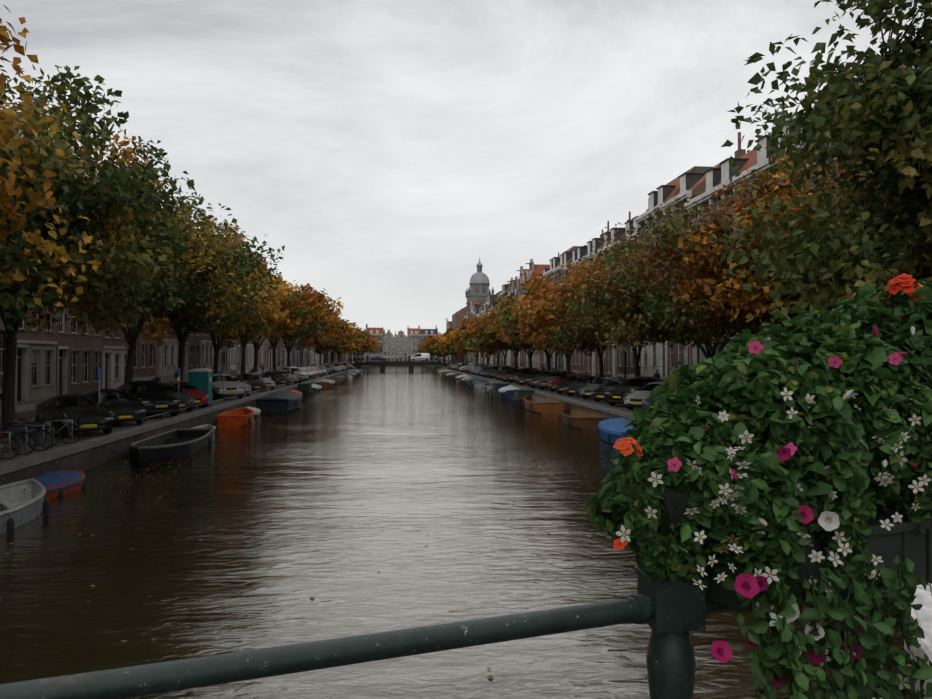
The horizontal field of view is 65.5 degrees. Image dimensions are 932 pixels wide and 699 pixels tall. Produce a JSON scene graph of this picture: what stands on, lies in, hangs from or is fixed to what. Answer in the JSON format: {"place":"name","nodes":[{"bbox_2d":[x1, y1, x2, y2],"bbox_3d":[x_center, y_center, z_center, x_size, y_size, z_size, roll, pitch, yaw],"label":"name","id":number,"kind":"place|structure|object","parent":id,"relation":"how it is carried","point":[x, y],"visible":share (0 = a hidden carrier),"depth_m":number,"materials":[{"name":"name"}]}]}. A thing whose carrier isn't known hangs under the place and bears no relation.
{"place":"outdoors","nodes":[
{"label":"outdoors","id":0,"kind":"place"},
{"bbox_2d":[0,104,11,410],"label":"house","id":1,"kind":"structure","parent":0,"point":[3,334],"depth_m":42.45,"materials":[{"name":"brick"}]},
{"bbox_2d":[12,96,57,405],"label":"house","id":2,"kind":"structure","parent":0,"point":[35,378],"depth_m":46.28,"materials":[{"name":"brick"}]},
{"bbox_2d":[56,154,102,395],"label":"house","id":3,"kind":"structure","parent":0,"point":[79,359],"depth_m":52.23,"materials":[{"name":"brick"}]},
{"bbox_2d":[102,219,127,388],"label":"house","id":4,"kind":"structure","parent":0,"point":[114,360],"depth_m":58.88,"materials":[{"name":"brick"}]},
{"bbox_2d":[133,314,174,382],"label":"house","id":5,"kind":"structure","parent":0,"point":[148,363],"depth_m":67.45,"materials":[{"name":"brick"}]},
{"bbox_2d":[156,208,188,381],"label":"house","id":6,"kind":"structure","parent":0,"point":[170,352],"depth_m":73.73,"materials":[{"name":"brick"}]},
{"bbox_2d":[184,332,200,373],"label":"house","id":7,"kind":"structure","parent":0,"point":[192,357],"depth_m":82.08,"materials":[{"name":"brick"}]},
{"bbox_2d":[200,333,216,369],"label":"house","id":8,"kind":"structure","parent":0,"point":[207,354],"depth_m":88.35,"materials":[{"name":"brick"}]},
{"bbox_2d":[218,335,231,375],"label":"house","id":9,"kind":"structure","parent":0,"point":[221,362],"depth_m":95.72,"materials":[{"name":"brick"}]},
{"bbox_2d":[227,240,240,375],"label":"house","id":10,"kind":"structure","parent":0,"point":[231,359],"depth_m":100.50,"materials":[{"name":"brick"}]},
{"bbox_2d":[229,236,249,373],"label":"house","id":11,"kind":"structure","parent":0,"point":[238,355],"depth_m":105.77,"materials":[{"name":"brick"}]},
{"bbox_2d":[246,338,260,372],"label":"house","id":12,"kind":"structure","parent":0,"point":[250,355],"depth_m":114.20,"materials":[{"name":"brick"}]},
{"bbox_2d":[254,335,269,373],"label":"house","id":13,"kind":"structure","parent":0,"point":[260,354],"depth_m":122.66,"materials":[{"name":"brick"}]},
{"bbox_2d":[263,336,276,370],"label":"house","id":14,"kind":"structure","parent":0,"point":[266,353],"depth_m":129.12,"materials":[{"name":"brick"}]},
{"bbox_2d":[0,365,631,485],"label":"quay walls","id":15,"kind":"structure","parent":0,"point":[88,454],"depth_m":28.88,"materials":[{"name":"stone"}]},
{"bbox_2d":[142,368,349,424],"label":"quay edge","id":16,"kind":"object","parent":15,"relation":"on","point":[226,398],"visible":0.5,"depth_m":47.46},
{"bbox_2d":[0,365,644,462],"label":"street paving","id":17,"kind":"structure","parent":0,"point":[28,412],"depth_m":36.19,"materials":[{"name":"stone"}]},
{"bbox_2d":[0,420,35,454],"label":"bicycle","id":18,"kind":"object","parent":17,"relation":"on","point":[16,435],"visible":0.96,"depth_m":22.77,"materials":[{"name":"paint"}]},
{"bbox_2d":[1,417,52,451],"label":"bicycle","id":19,"kind":"object","parent":17,"relation":"on","point":[33,432],"visible":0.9,"depth_m":23.51,"materials":[{"name":"paint"}]},
{"bbox_2d":[3,415,59,448],"bbox_3d":[-14.725,2.780,24.452,1.742,1.132,0.534,1,-1,-41],"label":"bicycle","id":20,"kind":"object","parent":17,"relation":"on","point":[22,420],"visible":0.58,"depth_m":24.52,"materials":[{"name":"paint"}]},
{"bbox_2d":[0,420,72,457],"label":"bike rack","id":21,"kind":"object","parent":17,"relation":"on","point":[49,430],"visible":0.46,"depth_m":23.97,"materials":[{"name":"metal"}]},
{"bbox_2d":[24,413,81,445],"bbox_3d":[-14.452,2.790,25.368,1.730,1.130,0.531,0,-1,-19],"label":"bicycle","id":22,"kind":"object","parent":17,"relation":"on","point":[61,428],"visible":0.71,"depth_m":25.46,"materials":[{"name":"paint"}]},
{"bbox_2d":[35,394,112,436],"bbox_3d":[-16.037,2.591,29.579,2.354,1.548,5.154,1,-1,-40],"label":"car","id":23,"kind":"object","parent":17,"relation":"on","point":[85,412],"visible":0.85,"depth_m":28.43,"materials":[{"name":"paint"}]},
{"bbox_2d":[84,388,145,423],"bbox_3d":[-16.410,2.611,33.461,2.310,1.590,4.658,1,-1,-41],"label":"car","id":24,"kind":"object","parent":17,"relation":"on","point":[124,406],"visible":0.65,"depth_m":32.50,"materials":[{"name":"paint"}]},
{"bbox_2d":[116,380,179,415],"bbox_3d":[-16.850,2.539,38.041,2.442,1.828,5.098,1,-1,-41],"label":"car","id":25,"kind":"object","parent":17,"relation":"on","point":[157,398],"visible":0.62,"depth_m":36.82,"materials":[{"name":"paint"}]},
{"bbox_2d":[159,383,194,410],"bbox_3d":[-17.156,2.692,41.225,2.310,1.590,4.658,1,-1,-42],"label":"car","id":26,"kind":"object","parent":17,"relation":"on","point":[186,399],"visible":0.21,"depth_m":40.48,"materials":[{"name":"paint"}]},
{"bbox_2d":[167,381,209,406],"bbox_3d":[-17.471,2.727,44.510,2.310,1.590,4.658,1,-1,-41],"label":"car","id":27,"kind":"object","parent":17,"relation":"on","point":[198,395],"visible":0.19,"depth_m":43.75,"materials":[{"name":"paint"}]},
{"bbox_2d":[188,365,212,406],"bbox_3d":[-16.526,2.265,45.110,1.240,2.550,1.240,0,-1,-5],"label":"portable toilet","id":28,"kind":"object","parent":17,"relation":"on","point":[200,378],"visible":0.73,"depth_m":44.58,"materials":[{"name":"plastic"}]},
{"bbox_2d":[212,373,243,399],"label":"car","id":29,"kind":"object","parent":17,"relation":"on","point":[233,386],"visible":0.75,"depth_m":52.37,"materials":[{"name":"paint"}]},
{"bbox_2d":[177,361,308,412],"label":"sign posts","id":30,"kind":"object","parent":17,"relation":"on","point":[178,374],"visible":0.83,"depth_m":50.46,"materials":[{"name":"metal"}]},
{"bbox_2d":[235,373,266,390],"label":"car","id":31,"kind":"object","parent":17,"relation":"on","point":[254,381],"visible":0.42,"depth_m":64.31,"materials":[{"name":"paint"}]},
{"bbox_2d":[250,372,275,389],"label":"car","id":32,"kind":"object","parent":17,"relation":"on","point":[269,382],"visible":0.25,"depth_m":68.01,"materials":[{"name":"paint"}]},
{"bbox_2d":[262,370,290,384],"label":"car","id":33,"kind":"object","parent":17,"relation":"on","point":[277,377],"visible":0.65,"depth_m":78.29,"materials":[{"name":"paint"}]},
{"bbox_2d":[506,367,538,382],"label":"car","id":34,"kind":"object","parent":17,"relation":"on","point":[509,378],"visible":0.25,"depth_m":85.48,"materials":[{"name":"paint"}]},
{"bbox_2d":[516,370,543,384],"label":"car","id":35,"kind":"object","parent":17,"relation":"on","point":[521,381],"visible":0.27,"depth_m":78.44,"materials":[{"name":"paint"}]},
{"bbox_2d":[528,369,558,388],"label":"car","id":36,"kind":"object","parent":17,"relation":"on","point":[533,382],"visible":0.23,"depth_m":71.30,"materials":[{"name":"paint"}]},
{"bbox_2d":[536,370,576,389],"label":"car","id":37,"kind":"object","parent":17,"relation":"on","point":[542,383],"visible":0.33,"depth_m":67.05,"materials":[{"name":"paint"}]},
{"bbox_2d":[547,373,579,391],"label":"car","id":38,"kind":"object","parent":17,"relation":"on","point":[551,385],"visible":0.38,"depth_m":63.93,"materials":[{"name":"paint"}]},
{"bbox_2d":[554,374,589,394],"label":"car","id":39,"kind":"object","parent":17,"relation":"on","point":[560,387],"visible":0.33,"depth_m":59.98,"materials":[{"name":"paint"}]},
{"bbox_2d":[564,376,599,395],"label":"car","id":40,"kind":"object","parent":17,"relation":"on","point":[575,387],"visible":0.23,"depth_m":55.95,"materials":[{"name":"paint"}]},
{"bbox_2d":[579,377,617,398],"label":"car","id":41,"kind":"object","parent":17,"relation":"on","point":[585,393],"visible":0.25,"depth_m":52.53,"materials":[{"name":"paint"}]},
{"bbox_2d":[590,378,627,401],"bbox_3d":[10.606,2.785,50.053,2.310,1.590,4.658,-1,-1,45],"label":"car","id":42,"kind":"object","parent":17,"relation":"on","point":[597,394],"visible":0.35,"depth_m":49.29,"materials":[{"name":"paint"}]},
{"bbox_2d":[605,376,663,405],"bbox_3d":[11.044,2.623,46.034,5.098,1.828,2.442,1,-1,-44],"label":"car","id":43,"kind":"object","parent":17,"relation":"on","point":[617,394],"visible":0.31,"depth_m":45.08,"materials":[{"name":"paint"}]},
{"bbox_2d":[623,382,668,408],"bbox_3d":[11.206,2.709,42.820,2.310,1.590,4.658,-1,-1,43],"label":"car","id":44,"kind":"object","parent":17,"relation":"on","point":[635,398],"visible":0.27,"depth_m":41.87,"materials":[{"name":"paint"}]},
{"bbox_2d":[0,567,859,698],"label":"bridge railing","id":45,"kind":"object","parent":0,"point":[670,613],"visible":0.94,"depth_m":1.67,"materials":[{"name":"metal"}]},
{"bbox_2d":[698,508,931,655],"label":"flower planter boxes","id":46,"kind":"object","parent":45,"relation":"on","point":[905,538],"visible":0.29,"depth_m":2.01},
{"bbox_2d":[587,273,931,698],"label":"flower planter plants","id":47,"kind":"object","parent":46,"relation":"in","point":[771,447],"visible":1,"depth_m":1.80,"materials":[{"name":"green plant"}]},
{"bbox_2d":[0,366,931,698],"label":"canal water","id":48,"kind":"structure","parent":0,"point":[366,480],"depth_m":14.36,"materials":[{"name":"liquid"}]},
{"bbox_2d":[0,478,49,534],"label":"grey dinghy","id":49,"kind":"object","parent":48,"relation":"in","point":[19,506],"visible":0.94,"depth_m":18.10,"materials":[{"name":"paint"}]},
{"bbox_2d":[32,469,86,499],"bbox_3d":[-12.189,4.010,21.396,1.473,0.883,3.019,0,-1,0],"label":"boat","id":50,"kind":"object","parent":48,"relation":"in","point":[61,483],"visible":0.58,"depth_m":21.01,"materials":[{"name":"paint"}]},
{"bbox_2d":[129,428,214,464],"bbox_3d":[-12.416,4.029,30.429,2.524,0.882,8.341,0,-1,-5],"label":"boat","id":51,"kind":"object","parent":48,"relation":"on","point":[174,444],"visible":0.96,"depth_m":29.74,"materials":[{"name":"paint"}]},
{"bbox_2d":[216,407,255,426],"bbox_3d":[-13.692,4.111,43.347,2.031,0.990,4.532,0,-1,-5],"label":"orange boat","id":52,"kind":"object","parent":48,"relation":"on","point":[240,417],"visible":0.94,"depth_m":41.34,"materials":[{"name":"paint"}]},
{"bbox_2d":[255,390,303,411],"bbox_3d":[-14.333,3.989,56.253,3.041,1.644,8.619,0,-1,-5],"label":"boat","id":53,"kind":"object","parent":48,"relation":"on","point":[282,401],"visible":1,"depth_m":52.11,"materials":[{"name":"paint"}]},
{"bbox_2d":[296,383,314,395],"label":"boat","id":54,"kind":"object","parent":48,"relation":"on","point":[305,389],"visible":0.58,"depth_m":75.86,"materials":[{"name":"paint"}]},
{"bbox_2d":[6,376,617,678],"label":"floating leaves","id":55,"kind":"object","parent":48,"relation":"on","point":[490,677],"visible":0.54,"depth_m":18.82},
{"bbox_2d":[312,379,335,388],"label":"boat","id":56,"kind":"object","parent":48,"relation":"on","point":[326,384],"visible":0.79,"depth_m":90.47,"materials":[{"name":"paint"}]},
{"bbox_2d":[488,383,508,396],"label":"boat","id":57,"kind":"object","parent":48,"relation":"on","point":[494,389],"visible":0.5,"depth_m":74.59,"materials":[{"name":"paint"}]},
{"bbox_2d":[497,385,519,399],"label":"boat","id":58,"kind":"object","parent":48,"relation":"on","point":[506,392],"visible":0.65,"depth_m":67.72,"materials":[{"name":"paint"}]},
{"bbox_2d":[510,389,534,404],"bbox_3d":[5.007,4.134,62.112,2.394,1.338,4.977,0,-1,-5],"label":"boat","id":59,"kind":"object","parent":48,"relation":"on","point":[518,396],"visible":0.62,"depth_m":61.05,"materials":[{"name":"paint"}]},
{"bbox_2d":[522,394,564,413],"bbox_3d":[5.658,4.146,54.608,2.486,1.155,8.026,0,-1,-5],"label":"boat","id":60,"kind":"object","parent":48,"relation":"on","point":[542,404],"visible":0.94,"depth_m":51.06,"materials":[{"name":"paint"}]},
{"bbox_2d":[559,407,611,429],"bbox_3d":[6.859,4.104,42.715,2.376,0.990,6.119,0,-1,-5],"label":"boat","id":61,"kind":"object","parent":48,"relation":"in","point":[583,419],"visible":0.79,"depth_m":41.12,"materials":[{"name":"paint"}]},
{"bbox_2d":[596,417,633,444],"bbox_3d":[7.462,3.868,34.216,2.394,1.285,5.752,0,-1,-5],"label":"blue boat","id":62,"kind":"object","parent":48,"relation":"on","point":[612,430],"visible":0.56,"depth_m":33.25,"materials":[{"name":"paint"}]},
{"bbox_2d":[904,583,931,698],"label":"white cruiser boat","id":63,"kind":"object","parent":48,"relation":"on","point":[923,614],"visible":0.29,"depth_m":7.89,"materials":[{"name":"paint"}]},
{"bbox_2d":[0,0,931,336],"label":"sky","id":64,"kind":"structure","parent":0,"point":[389,147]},
{"bbox_2d":[497,279,518,364],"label":"house","id":65,"kind":"structure","parent":0,"point":[505,287],"depth_m":167.60,"materials":[{"name":"brick"}]},
{"bbox_2d":[512,266,528,368],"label":"house","id":66,"kind":"structure","parent":0,"point":[521,352],"depth_m":143.60,"materials":[{"name":"brick"}]},
{"bbox_2d":[524,259,549,367],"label":"house","id":67,"kind":"structure","parent":0,"point":[536,268],"depth_m":132.26,"materials":[{"name":"brick"}]},
{"bbox_2d":[543,246,581,370],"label":"house","id":68,"kind":"structure","parent":0,"point":[554,262],"depth_m":114.17,"materials":[{"name":"brick"}]},
{"bbox_2d":[561,246,587,373],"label":"house","id":69,"kind":"structure","parent":0,"point":[576,362],"depth_m":99.63,"materials":[{"name":"brick"}]},
{"bbox_2d":[552,229,603,369],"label":"house","id":70,"kind":"structure","parent":0,"point":[565,257],"depth_m":107.58,"materials":[{"name":"brick"}]},
{"bbox_2d":[577,211,632,375],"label":"house","id":71,"kind":"structure","parent":0,"point":[589,364],"depth_m":91.90,"materials":[{"name":"brick"}]},
{"bbox_2d":[592,227,625,377],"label":"house","id":72,"kind":"structure","parent":0,"point":[609,357],"depth_m":83.92,"materials":[{"name":"brick"}]},
{"bbox_2d":[612,198,648,378],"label":"house","id":73,"kind":"structure","parent":0,"point":[630,365],"depth_m":77.21,"materials":[{"name":"brick"}]},
{"bbox_2d":[635,150,749,379],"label":"house","id":74,"kind":"structure","parent":0,"point":[654,359],"depth_m":68.63,"materials":[{"name":"brick"}]},
{"bbox_2d":[661,132,745,378],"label":"house","id":75,"kind":"structure","parent":0,"point":[691,184],"depth_m":62.71,"materials":[{"name":"brick"}]},
{"bbox_2d":[679,110,785,367],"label":"house","id":76,"kind":"structure","parent":0,"point":[716,178],"depth_m":56.10,"materials":[{"name":"paint"}]},
{"bbox_2d":[730,107,813,320],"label":"house","id":77,"kind":"structure","parent":0,"point":[760,161],"depth_m":48.90,"materials":[{"name":"paint"}]},
{"bbox_2d":[796,41,930,209],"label":"house","id":78,"kind":"structure","parent":0,"point":[805,143],"depth_m":41.70,"materials":[{"name":"brick"}]},
{"label":"ground","id":79,"kind":"structure","parent":0,"visible":0},
{"bbox_2d":[0,5,78,250],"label":"tree","id":80,"kind":"object","parent":79,"relation":"on","point":[7,116],"visible":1,"depth_m":14.87,"materials":[{"name":"orange plant"}]},
{"bbox_2d":[0,64,196,332],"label":"tree","id":81,"kind":"object","parent":79,"relation":"on","point":[28,269],"visible":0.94,"depth_m":20.20,"materials":[{"name":"green plant"}]},
{"bbox_2d":[0,109,239,437],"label":"tree","id":82,"kind":"object","parent":79,"relation":"on","point":[172,239],"visible":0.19,"depth_m":27.84,"materials":[{"name":"green plant"}]},
{"bbox_2d":[1,191,284,383],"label":"tree","id":83,"kind":"object","parent":79,"relation":"on","point":[202,295],"visible":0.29,"depth_m":37.33,"materials":[{"name":"green plant"}]},
{"bbox_2d":[72,222,281,380],"bbox_3d":[-18.274,-2.270,47.483,12.895,11.778,13.289,0,-1,30],"label":"tree","id":84,"kind":"object","parent":79,"relation":"on","point":[182,338],"visible":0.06,"depth_m":47.28,"materials":[{"name":"green plant"}]},
{"bbox_2d":[139,277,289,373],"bbox_3d":[-20.409,-1.843,57.880,12.920,11.141,12.686,0,-1,-5],"label":"tree","id":85,"kind":"object","parent":79,"relation":"on","point":[269,323],"visible":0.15,"depth_m":55.82,"materials":[{"name":"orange plant"}]},
{"bbox_2d":[192,249,305,373],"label":"tree","id":86,"kind":"object","parent":79,"relation":"on","point":[289,303],"visible":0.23,"depth_m":67.44,"materials":[{"name":"green plant"}]},
{"bbox_2d":[206,266,327,372],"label":"tree","id":87,"kind":"object","parent":79,"relation":"on","point":[306,296],"visible":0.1,"depth_m":78.12,"materials":[{"name":"orange plant"}]},
{"bbox_2d":[213,280,343,370],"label":"tree","id":88,"kind":"object","parent":79,"relation":"on","point":[319,316],"visible":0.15,"depth_m":86.64,"materials":[{"name":"orange plant"}]},
{"bbox_2d":[257,302,350,366],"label":"tree","id":89,"kind":"object","parent":79,"relation":"on","point":[334,320],"visible":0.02,"depth_m":96.44,"materials":[{"name":"orange plant"}]},
{"bbox_2d":[291,313,353,363],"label":"tree","id":90,"kind":"object","parent":79,"relation":"on","point":[348,337],"visible":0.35,"depth_m":138.16,"materials":[{"name":"orange plant"}]},
{"bbox_2d":[313,341,349,362],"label":"tree","id":91,"kind":"object","parent":79,"relation":"on","point":[320,348],"visible":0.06,"depth_m":157.37,"materials":[{"name":"brown plant"}]},
{"bbox_2d":[306,324,362,363],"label":"tree","id":92,"kind":"object","parent":79,"relation":"on","point":[350,347],"visible":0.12,"depth_m":148.65,"materials":[{"name":"orange plant"}]},
{"bbox_2d":[302,320,368,362],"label":"tree","id":93,"kind":"object","parent":79,"relation":"on","point":[362,338],"visible":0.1,"depth_m":166.95,"materials":[{"name":"orange plant"}]},
{"bbox_2d":[365,324,382,361],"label":"house","id":94,"kind":"structure","parent":79,"relation":"on","point":[377,333],"depth_m":346.61,"materials":[{"name":"brick"}]},
{"bbox_2d":[383,330,394,360],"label":"house","id":95,"kind":"structure","parent":79,"relation":"on","point":[388,346],"depth_m":347.05,"materials":[{"name":"brick"}]},
{"bbox_2d":[346,358,454,371],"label":"bridge","id":96,"kind":"structure","parent":79,"relation":"on","point":[382,364],"depth_m":197.76,"materials":[{"name":"stone"}]},
{"bbox_2d":[395,330,407,360],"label":"house","id":97,"kind":"structure","parent":79,"relation":"on","point":[401,342],"depth_m":347.58,"materials":[{"name":"brick"}]},
{"bbox_2d":[407,326,419,361],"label":"building","id":98,"kind":"structure","parent":79,"relation":"on","point":[413,335],"depth_m":348.26,"materials":[{"name":"brick"}]},
{"bbox_2d":[420,327,437,361],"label":"building","id":99,"kind":"structure","parent":79,"relation":"on","point":[424,333],"depth_m":349.10,"materials":[{"name":"brick"}]},
{"bbox_2d":[438,327,478,363],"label":"tree","id":100,"kind":"object","parent":79,"relation":"on","point":[446,344],"visible":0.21,"depth_m":142.16,"materials":[{"name":"orange plant"}]},
{"bbox_2d":[452,255,493,362],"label":"domed church","id":101,"kind":"structure","parent":79,"relation":"on","point":[478,290],"depth_m":260.53,"materials":[{"name":"stone"}]},
{"bbox_2d":[448,314,514,365],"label":"tree","id":102,"kind":"object","parent":79,"relation":"on","point":[455,336],"visible":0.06,"depth_m":121.47,"materials":[{"name":"orange plant"}]},
{"bbox_2d":[461,306,545,365],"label":"tree","id":103,"kind":"object","parent":79,"relation":"on","point":[465,334],"visible":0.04,"depth_m":106.39,"materials":[{"name":"orange plant"}]},
{"bbox_2d":[465,308,545,368],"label":"tree","id":104,"kind":"object","parent":79,"relation":"on","point":[480,341],"visible":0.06,"depth_m":96.66,"materials":[{"name":"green plant"}]},
{"bbox_2d":[467,299,567,369],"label":"tree","id":105,"kind":"object","parent":79,"relation":"on","point":[489,329],"visible":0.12,"depth_m":85.81,"materials":[{"name":"orange plant"}]},
{"bbox_2d":[493,272,599,373],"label":"tree","id":106,"kind":"object","parent":79,"relation":"on","point":[510,316],"visible":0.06,"depth_m":65.10,"materials":[{"name":"orange plant"}]},
{"bbox_2d":[492,286,601,369],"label":"tree","id":107,"kind":"object","parent":79,"relation":"on","point":[504,326],"visible":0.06,"depth_m":74.36,"materials":[{"name":"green plant"}]},
{"bbox_2d":[511,275,687,377],"bbox_3d":[10.512,-1.179,57.006,14.793,9.795,13.135,0,-1,-5],"label":"tree","id":108,"kind":"object","parent":79,"relation":"on","point":[540,316],"visible":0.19,"depth_m":54.32,"materials":[{"name":"brown plant"}]},
{"bbox_2d":[542,222,728,376],"bbox_3d":[11.545,-2.399,46.378,12.034,12.013,13.130,0,-1,-5],"label":"tree","id":109,"kind":"object","parent":79,"relation":"on","point":[565,306],"visible":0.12,"depth_m":47.07,"materials":[{"name":"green plant"}]},
{"bbox_2d":[561,223,822,358],"bbox_3d":[12.173,-1.416,36.832,13.970,9.847,14.321,0,-1,-36],"label":"tree","id":110,"kind":"object","parent":79,"relation":"on","point":[623,281],"visible":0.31,"depth_m":35.78,"materials":[{"name":"green plant"}]},
{"bbox_2d":[614,154,931,335],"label":"tree","id":111,"kind":"object","parent":79,"relation":"on","point":[698,260],"visible":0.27,"depth_m":26.25,"materials":[{"name":"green plant"}]},
{"bbox_2d":[710,0,931,321],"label":"tree","id":112,"kind":"object","parent":79,"relation":"on","point":[893,139],"visible":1,"depth_m":15.55,"materials":[{"name":"green plant"}]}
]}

